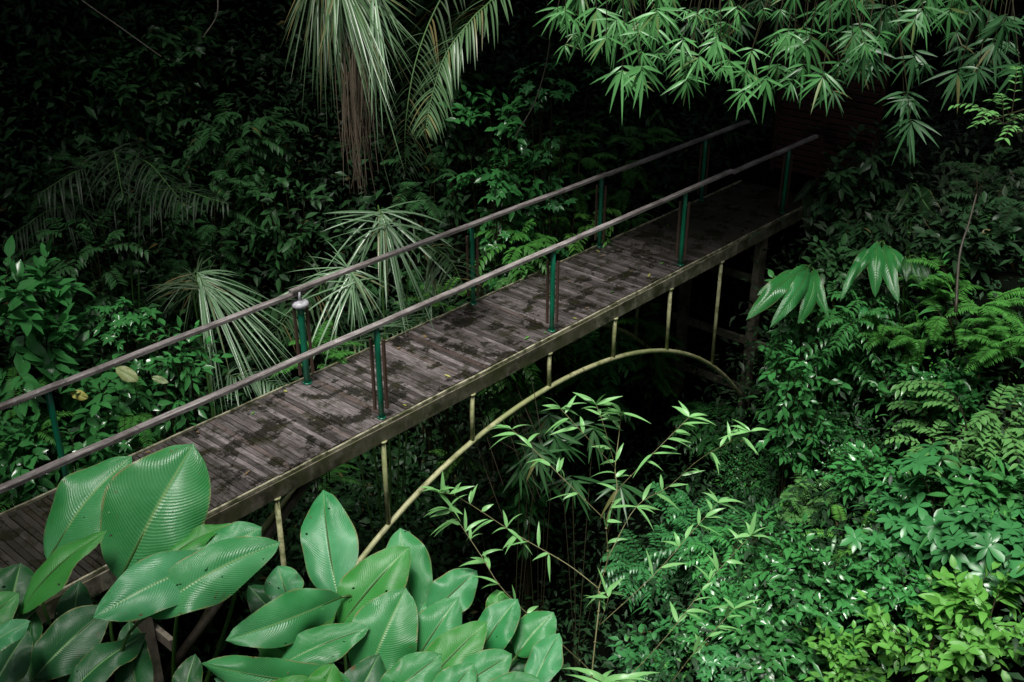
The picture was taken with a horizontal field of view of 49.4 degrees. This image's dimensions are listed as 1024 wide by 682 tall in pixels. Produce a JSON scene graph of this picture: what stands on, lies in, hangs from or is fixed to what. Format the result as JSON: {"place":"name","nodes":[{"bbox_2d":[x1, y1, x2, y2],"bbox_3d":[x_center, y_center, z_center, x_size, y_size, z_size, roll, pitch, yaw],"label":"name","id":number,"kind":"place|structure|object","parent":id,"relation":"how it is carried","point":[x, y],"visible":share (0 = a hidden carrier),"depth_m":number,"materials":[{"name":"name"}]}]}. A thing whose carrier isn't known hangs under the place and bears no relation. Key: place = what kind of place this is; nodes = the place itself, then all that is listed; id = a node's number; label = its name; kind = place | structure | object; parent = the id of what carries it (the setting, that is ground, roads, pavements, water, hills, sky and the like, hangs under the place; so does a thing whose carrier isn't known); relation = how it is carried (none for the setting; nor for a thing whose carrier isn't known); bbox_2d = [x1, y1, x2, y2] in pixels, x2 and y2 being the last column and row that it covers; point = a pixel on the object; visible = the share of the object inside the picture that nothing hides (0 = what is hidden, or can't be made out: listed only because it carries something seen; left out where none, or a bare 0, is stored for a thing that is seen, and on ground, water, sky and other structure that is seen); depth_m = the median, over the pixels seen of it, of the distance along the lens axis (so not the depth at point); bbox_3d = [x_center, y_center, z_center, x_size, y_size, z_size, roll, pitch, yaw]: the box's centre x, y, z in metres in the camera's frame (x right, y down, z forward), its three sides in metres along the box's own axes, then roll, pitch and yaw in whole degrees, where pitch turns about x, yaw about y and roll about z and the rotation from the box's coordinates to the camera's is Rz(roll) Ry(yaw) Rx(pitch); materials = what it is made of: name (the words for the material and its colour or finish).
{"place":"outdoors","nodes":[
{"label":"outdoors","id":0,"kind":"place"},
{"bbox_2d":[0,0,1023,681],"bbox_3d":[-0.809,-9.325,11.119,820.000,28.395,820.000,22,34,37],"label":"ground","id":1,"kind":"structure","parent":0,"point":[760,174],"depth_m":17.09,"materials":[{"name":"soil"}]},
{"bbox_2d":[0,367,88,511],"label":"shrub","id":2,"kind":"object","parent":1,"relation":"on","point":[11,369],"visible":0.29,"depth_m":10.28,"materials":[{"name":"green plant"}]},
{"bbox_2d":[0,152,96,273],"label":"fern","id":3,"kind":"object","parent":1,"relation":"on","point":[36,202],"visible":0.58,"depth_m":14.00,"materials":[{"name":"green plant"}]},
{"bbox_2d":[0,302,98,485],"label":"shrub","id":4,"kind":"object","parent":1,"relation":"on","point":[71,331],"visible":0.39,"depth_m":10.68,"materials":[{"name":"green plant"}]},
{"bbox_2d":[0,235,102,459],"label":"shrub","id":5,"kind":"object","parent":1,"relation":"on","point":[58,289],"visible":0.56,"depth_m":10.52,"materials":[{"name":"green plant"}]},
{"bbox_2d":[0,395,142,604],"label":"shrub","id":6,"kind":"object","parent":1,"relation":"on","point":[42,484],"visible":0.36,"depth_m":10.15,"materials":[{"name":"green plant"}]},
{"bbox_2d":[7,212,151,412],"bbox_3d":[-4.959,0.056,13.244,1.521,3.126,1.428,-19,33,-34],"label":"shrub","id":7,"kind":"object","parent":1,"relation":"on","point":[61,266],"visible":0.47,"depth_m":12.70,"materials":[{"name":"green plant"}]},
{"bbox_2d":[0,563,202,681],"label":"broad leaf plant","id":8,"kind":"object","parent":1,"relation":"on","point":[66,646],"visible":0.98,"depth_m":6.23,"materials":[{"name":"green plant"}]},
{"bbox_2d":[34,335,172,466],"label":"shrub","id":9,"kind":"object","parent":1,"relation":"on","point":[125,374],"visible":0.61,"depth_m":10.59,"materials":[{"name":"green plant"}]},
{"bbox_2d":[72,297,161,452],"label":"shrub","id":10,"kind":"object","parent":1,"relation":"on","point":[130,322],"visible":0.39,"depth_m":11.30,"materials":[{"name":"green plant"}]},
{"bbox_2d":[0,140,237,402],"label":"palm","id":11,"kind":"object","parent":1,"relation":"on","point":[128,175],"visible":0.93,"depth_m":12.89,"materials":[{"name":"green plant"}]},
{"bbox_2d":[90,30,190,224],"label":"shrub","id":12,"kind":"object","parent":1,"relation":"on","point":[159,123],"visible":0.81,"depth_m":15.48,"materials":[{"name":"green plant"}]},
{"bbox_2d":[14,443,280,681],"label":"broad leaf plant","id":13,"kind":"object","parent":1,"relation":"on","point":[127,503],"visible":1,"depth_m":6.59,"materials":[{"name":"green plant"}]},
{"bbox_2d":[127,11,223,168],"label":"shrub","id":14,"kind":"object","parent":1,"relation":"on","point":[197,49],"visible":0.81,"depth_m":16.06,"materials":[{"name":"green plant"}]},
{"bbox_2d":[122,313,233,629],"bbox_3d":[-3.388,1.534,12.014,0.891,3.980,1.133,-17,31,-30],"label":"shrub","id":15,"kind":"object","parent":1,"relation":"on","point":[188,418],"visible":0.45,"depth_m":11.22,"materials":[{"name":"green plant"}]},
{"bbox_2d":[137,146,255,388],"bbox_3d":[-4.132,-0.796,15.057,1.520,3.499,1.261,-5,27,-11],"label":"fern","id":16,"kind":"object","parent":1,"relation":"on","point":[212,227],"visible":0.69,"depth_m":14.59,"materials":[{"name":"green plant"}]},
{"bbox_2d":[145,255,297,417],"bbox_3d":[-2.997,1.217,12.498,1.239,4.087,2.325,-22,34,-36],"label":"palm","id":17,"kind":"object","parent":1,"relation":"on","point":[210,294],"visible":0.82,"depth_m":11.65,"materials":[{"name":"green plant"}]},
{"bbox_2d":[177,93,308,297],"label":"shrub","id":18,"kind":"object","parent":1,"relation":"on","point":[224,121],"visible":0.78,"depth_m":15.38,"materials":[{"name":"green plant"}]},
{"bbox_2d":[236,156,333,377],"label":"shrub","id":19,"kind":"object","parent":1,"relation":"on","point":[284,244],"visible":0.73,"depth_m":14.57,"materials":[{"name":"green plant"}]},
{"bbox_2d":[201,490,369,681],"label":"broad leaf plant","id":20,"kind":"object","parent":1,"relation":"on","point":[294,630],"visible":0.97,"depth_m":6.20,"materials":[{"name":"green plant"}]},
{"bbox_2d":[271,320,366,511],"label":"fern","id":21,"kind":"object","parent":1,"relation":"on","point":[336,355],"visible":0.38,"depth_m":12.32,"materials":[{"name":"green plant"}]},
{"bbox_2d":[281,0,429,204],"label":"palm","id":22,"kind":"object","parent":1,"relation":"on","point":[340,15],"visible":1,"depth_m":10.07,"materials":[{"name":"green plant"}]},
{"bbox_2d":[0,0,732,565],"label":"climbing undergrowth","id":23,"kind":"object","parent":1,"relation":"on","point":[82,138],"visible":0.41,"depth_m":15.72,"materials":[{"name":"green plant"}]},
{"bbox_2d":[255,200,491,551],"bbox_3d":[-1.603,1.377,13.640,2.706,5.973,1.875,-12,29,-22],"label":"palm","id":24,"kind":"object","parent":1,"relation":"on","point":[383,228],"visible":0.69,"depth_m":12.53,"materials":[{"name":"green plant"}]},
{"bbox_2d":[0,120,818,681],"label":"footbridge","id":25,"kind":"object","parent":1,"relation":"on","point":[300,436],"visible":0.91,"depth_m":11.71,"materials":[{"name":"brown wood"}]},
{"bbox_2d":[400,370,567,516],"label":"dry stems","id":26,"kind":"object","parent":25,"relation":"hanging from","point":[460,431],"visible":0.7,"depth_m":12.80,"materials":[{"name":"green plant"}]},
{"bbox_2d":[380,152,469,503],"bbox_3d":[-1.178,0.135,15.073,1.111,5.303,1.314,10,28,18],"label":"fern","id":27,"kind":"object","parent":1,"relation":"on","point":[423,202],"visible":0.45,"depth_m":14.24,"materials":[{"name":"green plant"}]},
{"bbox_2d":[306,528,562,681],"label":"broad leaf plant","id":28,"kind":"object","parent":1,"relation":"on","point":[405,607],"visible":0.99,"depth_m":6.27,"materials":[{"name":"green plant"}]},
{"bbox_2d":[393,277,486,569],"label":"fern","id":29,"kind":"object","parent":1,"relation":"on","point":[447,479],"visible":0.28,"depth_m":14.33,"materials":[{"name":"green plant"}]},
{"bbox_2d":[380,0,512,182],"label":"palm","id":30,"kind":"object","parent":1,"relation":"on","point":[456,54],"visible":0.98,"depth_m":10.57,"materials":[{"name":"green plant"}]},
{"bbox_2d":[411,16,490,301],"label":"shrub","id":31,"kind":"object","parent":1,"relation":"on","point":[451,197],"visible":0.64,"depth_m":16.02,"materials":[{"name":"green plant"}]},
{"bbox_2d":[0,0,924,655],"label":"hillside undergrowth","id":32,"kind":"object","parent":1,"relation":"on","point":[230,362],"visible":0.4,"depth_m":16.20,"materials":[{"name":"green plant"}]},
{"bbox_2d":[13,206,941,681],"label":"ravine undergrowth","id":33,"kind":"object","parent":1,"relation":"on","point":[693,492],"visible":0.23,"depth_m":15.07,"materials":[{"name":"green plant"}]},
{"bbox_2d":[438,84,541,496],"bbox_3d":[-0.203,-0.401,15.105,1.117,6.154,1.339,12,29,22],"label":"shrub","id":34,"kind":"object","parent":1,"relation":"on","point":[468,112],"visible":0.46,"depth_m":14.08,"materials":[{"name":"green plant"}]},
{"bbox_2d":[453,156,530,510],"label":"shrub","id":35,"kind":"object","parent":1,"relation":"on","point":[501,194],"visible":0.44,"depth_m":14.25,"materials":[{"name":"green plant"}]},
{"bbox_2d":[434,440,568,617],"bbox_3d":[-0.159,2.895,13.573,1.578,3.773,0.617,6,27,12],"label":"fan palm","id":36,"kind":"object","parent":1,"relation":"on","point":[531,455],"visible":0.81,"depth_m":12.89,"materials":[{"name":"green plant"}]},
{"bbox_2d":[474,373,562,613],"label":"shrub","id":37,"kind":"object","parent":1,"relation":"on","point":[514,509],"visible":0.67,"depth_m":14.05,"materials":[{"name":"green plant"}]},
{"bbox_2d":[474,217,562,521],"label":"shrub","id":38,"kind":"object","parent":1,"relation":"on","point":[539,241],"visible":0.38,"depth_m":14.36,"materials":[{"name":"green plant"}]},
{"bbox_2d":[473,138,573,421],"bbox_3d":[0.086,-0.357,15.667,1.392,4.988,1.303,-21,33,-35],"label":"shrub","id":39,"kind":"object","parent":1,"relation":"on","point":[520,216],"visible":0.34,"depth_m":14.71,"materials":[{"name":"green plant"}]},
{"bbox_2d":[490,410,585,610],"bbox_3d":[0.298,2.642,13.797,1.008,3.881,0.818,-8,28,-15],"label":"fan palm","id":40,"kind":"object","parent":1,"relation":"on","point":[544,428],"visible":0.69,"depth_m":13.11,"materials":[{"name":"green plant"}]},
{"bbox_2d":[510,54,604,477],"bbox_3d":[0.507,-0.686,15.224,1.026,6.431,1.014,-14,30,-25],"label":"shrub","id":41,"kind":"object","parent":1,"relation":"on","point":[554,203],"visible":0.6,"depth_m":14.25,"materials":[{"name":"green plant"}]},
{"bbox_2d":[511,133,616,401],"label":"fern","id":42,"kind":"object","parent":1,"relation":"on","point":[591,161],"visible":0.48,"depth_m":15.56,"materials":[{"name":"green plant"}]},
{"bbox_2d":[532,208,626,452],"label":"shrub","id":43,"kind":"object","parent":1,"relation":"on","point":[615,212],"visible":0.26,"depth_m":15.33,"materials":[{"name":"green plant"}]},
{"bbox_2d":[534,420,653,677],"bbox_3d":[1.052,2.575,13.584,1.262,3.235,1.110,22,34,37],"label":"fan palm","id":44,"kind":"object","parent":1,"relation":"on","point":[622,492],"visible":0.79,"depth_m":13.21,"materials":[{"name":"green plant"}]},
{"bbox_2d":[420,392,770,681],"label":"young bamboo","id":45,"kind":"object","parent":1,"relation":"on","point":[744,428],"visible":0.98,"depth_m":6.51,"materials":[{"name":"green plant"}]},
{"bbox_2d":[549,321,641,490],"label":"shrub","id":46,"kind":"object","parent":1,"relation":"on","point":[594,393],"visible":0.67,"depth_m":15.48,"materials":[{"name":"green plant"}]},
{"bbox_2d":[570,110,682,365],"bbox_3d":[1.692,-1.406,16.698,1.317,4.177,1.249,22,34,37],"label":"fern","id":47,"kind":"object","parent":1,"relation":"on","point":[631,172],"visible":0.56,"depth_m":15.93,"materials":[{"name":"green plant"}]},
{"bbox_2d":[607,606,691,681],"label":"shrub","id":48,"kind":"object","parent":1,"relation":"on","point":[640,653],"visible":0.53,"depth_m":11.99,"materials":[{"name":"green plant"}]},
{"bbox_2d":[600,524,708,612],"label":"shrub","id":49,"kind":"object","parent":1,"relation":"on","point":[626,566],"visible":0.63,"depth_m":13.71,"materials":[{"name":"green plant"}]},
{"bbox_2d":[643,481,756,595],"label":"fern","id":50,"kind":"object","parent":1,"relation":"on","point":[684,521],"visible":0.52,"depth_m":13.62,"materials":[{"name":"green plant"}]},
{"bbox_2d":[668,585,733,667],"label":"shrub","id":51,"kind":"object","parent":1,"relation":"on","point":[686,642],"visible":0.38,"depth_m":11.78,"materials":[{"name":"green plant"}]},
{"bbox_2d":[668,401,749,463],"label":"shrub","id":52,"kind":"object","parent":1,"relation":"on","point":[706,443],"visible":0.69,"depth_m":16.55,"materials":[{"name":"green plant"}]},
{"bbox_2d":[695,615,764,681],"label":"shrub","id":53,"kind":"object","parent":1,"relation":"on","point":[720,659],"visible":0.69,"depth_m":10.76,"materials":[{"name":"green plant"}]},
{"bbox_2d":[679,512,784,614],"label":"fern","id":54,"kind":"object","parent":1,"relation":"on","point":[723,538],"visible":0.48,"depth_m":12.35,"materials":[{"name":"green plant"}]},
{"bbox_2d":[717,447,791,507],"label":"shrub","id":55,"kind":"object","parent":1,"relation":"on","point":[741,460],"visible":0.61,"depth_m":14.33,"materials":[{"name":"green plant"}]},
{"bbox_2d":[700,569,815,666],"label":"shrub","id":56,"kind":"object","parent":1,"relation":"on","point":[743,613],"visible":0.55,"depth_m":11.06,"materials":[{"name":"green plant"}]},
{"bbox_2d":[731,499,836,613],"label":"shrub","id":57,"kind":"object","parent":1,"relation":"on","point":[780,593],"visible":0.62,"depth_m":11.49,"materials":[{"name":"green plant"}]},
{"bbox_2d":[746,264,828,497],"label":"strap leaf plant","id":58,"kind":"object","parent":1,"relation":"on","point":[803,283],"visible":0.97,"depth_m":12.47,"materials":[{"name":"green plant"}]},
{"bbox_2d":[722,608,877,681],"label":"shrub","id":59,"kind":"object","parent":1,"relation":"on","point":[767,654],"visible":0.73,"depth_m":10.51,"materials":[{"name":"green plant"}]},
{"bbox_2d":[752,323,851,521],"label":"shrub","id":60,"kind":"object","parent":1,"relation":"on","point":[787,434],"visible":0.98,"depth_m":12.86,"materials":[{"name":"green plant"}]},
{"bbox_2d":[582,103,1023,681],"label":"slope undergrowth","id":61,"kind":"object","parent":1,"relation":"on","point":[900,543],"visible":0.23,"depth_m":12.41,"materials":[{"name":"green plant"}]},
{"bbox_2d":[758,266,855,494],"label":"shrub","id":62,"kind":"object","parent":1,"relation":"on","point":[787,329],"visible":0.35,"depth_m":13.05,"materials":[{"name":"green plant"}]},
{"bbox_2d":[771,467,842,532],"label":"shrub","id":63,"kind":"object","parent":1,"relation":"on","point":[798,507],"visible":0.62,"depth_m":12.84,"materials":[{"name":"green plant"}]},
{"bbox_2d":[595,0,1023,477],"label":"bank top undergrowth","id":64,"kind":"object","parent":1,"relation":"on","point":[947,177],"visible":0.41,"depth_m":16.02,"materials":[{"name":"green plant"}]},
{"bbox_2d":[777,396,875,470],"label":"shrub","id":65,"kind":"object","parent":1,"relation":"on","point":[838,423],"visible":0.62,"depth_m":12.98,"materials":[{"name":"green plant"}]},
{"bbox_2d":[770,532,888,635],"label":"shrub","id":66,"kind":"object","parent":1,"relation":"on","point":[842,599],"visible":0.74,"depth_m":10.69,"materials":[{"name":"green plant"}]},
{"bbox_2d":[769,39,891,191],"bbox_3d":[4.790,-3.400,16.927,1.750,2.150,0.090,22,34,37],"label":"wooden screen","id":67,"kind":"object","parent":1,"relation":"on","point":[822,144],"visible":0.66,"depth_m":16.94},
{"bbox_2d":[801,233,868,388],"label":"shrub","id":68,"kind":"object","parent":1,"relation":"on","point":[831,269],"visible":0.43,"depth_m":13.15,"materials":[{"name":"green plant"}]},
{"bbox_2d":[788,328,889,401],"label":"shrub","id":69,"kind":"object","parent":1,"relation":"on","point":[840,374],"visible":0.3,"depth_m":13.07,"materials":[{"name":"green plant"}]},
{"bbox_2d":[814,429,895,507],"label":"shrub","id":70,"kind":"object","parent":1,"relation":"on","point":[835,457],"visible":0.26,"depth_m":12.46,"materials":[{"name":"green plant"}]},
{"bbox_2d":[802,616,912,681],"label":"shrub","id":71,"kind":"object","parent":1,"relation":"on","point":[840,663],"visible":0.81,"depth_m":10.15,"materials":[{"name":"green plant"}]},
{"bbox_2d":[800,278,915,423],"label":"shrub","id":72,"kind":"object","parent":1,"relation":"on","point":[848,330],"visible":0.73,"depth_m":12.71,"materials":[{"name":"green plant"}]},
{"bbox_2d":[804,181,911,270],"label":"shrub","id":73,"kind":"object","parent":1,"relation":"on","point":[871,229],"visible":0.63,"depth_m":14.18,"materials":[{"name":"green plant"}]},
{"bbox_2d":[806,113,924,277],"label":"shrub","id":74,"kind":"object","parent":1,"relation":"on","point":[866,170],"visible":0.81,"depth_m":14.33,"materials":[{"name":"green plant"}]},
{"bbox_2d":[840,240,911,346],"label":"strap leaf plant","id":75,"kind":"object","parent":1,"relation":"on","point":[884,262],"visible":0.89,"depth_m":12.55,"materials":[{"name":"green plant"}]},
{"bbox_2d":[822,439,954,512],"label":"shrub","id":76,"kind":"object","parent":1,"relation":"on","point":[873,476],"visible":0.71,"depth_m":11.68,"materials":[{"name":"green plant"}]},
{"bbox_2d":[840,488,945,577],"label":"shrub","id":77,"kind":"object","parent":1,"relation":"on","point":[903,526],"visible":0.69,"depth_m":10.65,"materials":[{"name":"green plant"}]},
{"bbox_2d":[832,533,978,648],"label":"shrub","id":78,"kind":"object","parent":1,"relation":"on","point":[907,595],"visible":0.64,"depth_m":10.26,"materials":[{"name":"green plant"}]},
{"bbox_2d":[858,338,953,449],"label":"shrub","id":79,"kind":"object","parent":1,"relation":"on","point":[881,387],"visible":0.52,"depth_m":12.36,"materials":[{"name":"green plant"}]},
{"bbox_2d":[854,302,977,373],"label":"fern","id":80,"kind":"object","parent":1,"relation":"on","point":[901,339],"visible":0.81,"depth_m":12.36,"materials":[{"name":"green plant"}]},
{"bbox_2d":[855,574,1002,681],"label":"shrub","id":81,"kind":"object","parent":1,"relation":"on","point":[882,628],"visible":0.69,"depth_m":9.61,"materials":[{"name":"green plant"}]},
{"bbox_2d":[896,334,998,435],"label":"shrub","id":82,"kind":"object","parent":1,"relation":"on","point":[952,382],"visible":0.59,"depth_m":11.79,"materials":[{"name":"green plant"}]},
{"bbox_2d":[885,380,1011,505],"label":"fern","id":83,"kind":"object","parent":1,"relation":"on","point":[922,425],"visible":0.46,"depth_m":11.46,"materials":[{"name":"green plant"}]},
{"bbox_2d":[886,181,1023,286],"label":"shrub","id":84,"kind":"object","parent":1,"relation":"on","point":[937,240],"visible":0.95,"depth_m":12.38,"materials":[{"name":"green plant"}]},
{"bbox_2d":[890,379,1023,480],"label":"fern","id":85,"kind":"object","parent":1,"relation":"on","point":[990,432],"visible":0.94,"depth_m":10.79,"materials":[{"name":"green plant"}]},
{"bbox_2d":[891,441,1023,569],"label":"shrub","id":86,"kind":"object","parent":1,"relation":"on","point":[919,461],"visible":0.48,"depth_m":10.46,"materials":[{"name":"green plant"}]},
{"bbox_2d":[898,252,1023,371],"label":"fern","id":87,"kind":"object","parent":1,"relation":"on","point":[995,328],"visible":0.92,"depth_m":11.75,"materials":[{"name":"green plant"}]},
{"bbox_2d":[918,554,1023,681],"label":"shrub","id":88,"kind":"object","parent":1,"relation":"on","point":[977,604],"visible":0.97,"depth_m":9.50,"materials":[{"name":"green plant"}]},
{"bbox_2d":[927,441,1023,522],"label":"shrub","id":89,"kind":"object","parent":1,"relation":"on","point":[975,489],"visible":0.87,"depth_m":10.43,"materials":[{"name":"green plant"}]},
{"bbox_2d":[931,506,1023,610],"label":"shrub","id":90,"kind":"object","parent":1,"relation":"on","point":[983,548],"visible":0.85,"depth_m":9.92,"materials":[{"name":"green plant"}]},
{"bbox_2d":[939,146,1023,269],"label":"fern","id":91,"kind":"object","parent":1,"relation":"on","point":[957,194],"visible":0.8,"depth_m":13.01,"materials":[{"name":"green plant"}]},
{"bbox_2d":[960,315,1023,386],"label":"fern","id":92,"kind":"object","parent":1,"relation":"on","point":[992,353],"visible":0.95,"depth_m":11.29,"materials":[{"name":"green plant"}]},
{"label":"bamboo clump","id":93,"kind":"object","parent":1,"relation":"on","visible":0},
{"bbox_2d":[534,0,624,62],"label":"bamboo branch","id":94,"kind":"object","parent":93,"relation":"attached to","point":[563,15],"visible":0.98,"depth_m":9.02,"materials":[{"name":"green plant"}]},
{"bbox_2d":[584,0,684,116],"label":"bamboo branch","id":95,"kind":"object","parent":93,"relation":"attached to","point":[649,22],"visible":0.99,"depth_m":8.60,"materials":[{"name":"green plant"}]},
{"bbox_2d":[655,0,749,108],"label":"bamboo branch","id":96,"kind":"object","parent":93,"relation":"attached to","point":[717,44],"visible":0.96,"depth_m":9.32,"materials":[{"name":"green plant"}]},
{"bbox_2d":[646,0,849,114],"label":"bamboo branch","id":97,"kind":"object","parent":93,"relation":"attached to","point":[755,6],"visible":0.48,"depth_m":11.34,"materials":[{"name":"green plant"}]},
{"bbox_2d":[702,0,822,122],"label":"bamboo branch","id":98,"kind":"object","parent":93,"relation":"attached to","point":[783,42],"visible":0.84,"depth_m":8.89,"materials":[{"name":"green plant"}]},
{"bbox_2d":[758,0,882,112],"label":"bamboo branch","id":99,"kind":"object","parent":93,"relation":"attached to","point":[809,46],"visible":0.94,"depth_m":8.57,"materials":[{"name":"green plant"}]},
{"bbox_2d":[828,0,939,162],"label":"bamboo branch","id":100,"kind":"object","parent":93,"relation":"attached to","point":[902,102],"visible":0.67,"depth_m":9.68,"materials":[{"name":"green plant"}]},
{"bbox_2d":[869,0,983,60],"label":"bamboo branch","id":101,"kind":"object","parent":93,"relation":"attached to","point":[951,6],"visible":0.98,"depth_m":8.76,"materials":[{"name":"green plant"}]},
{"bbox_2d":[906,0,1023,111],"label":"bamboo branch","id":102,"kind":"object","parent":93,"relation":"attached to","point":[992,27],"visible":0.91,"depth_m":9.37,"materials":[{"name":"green plant"}]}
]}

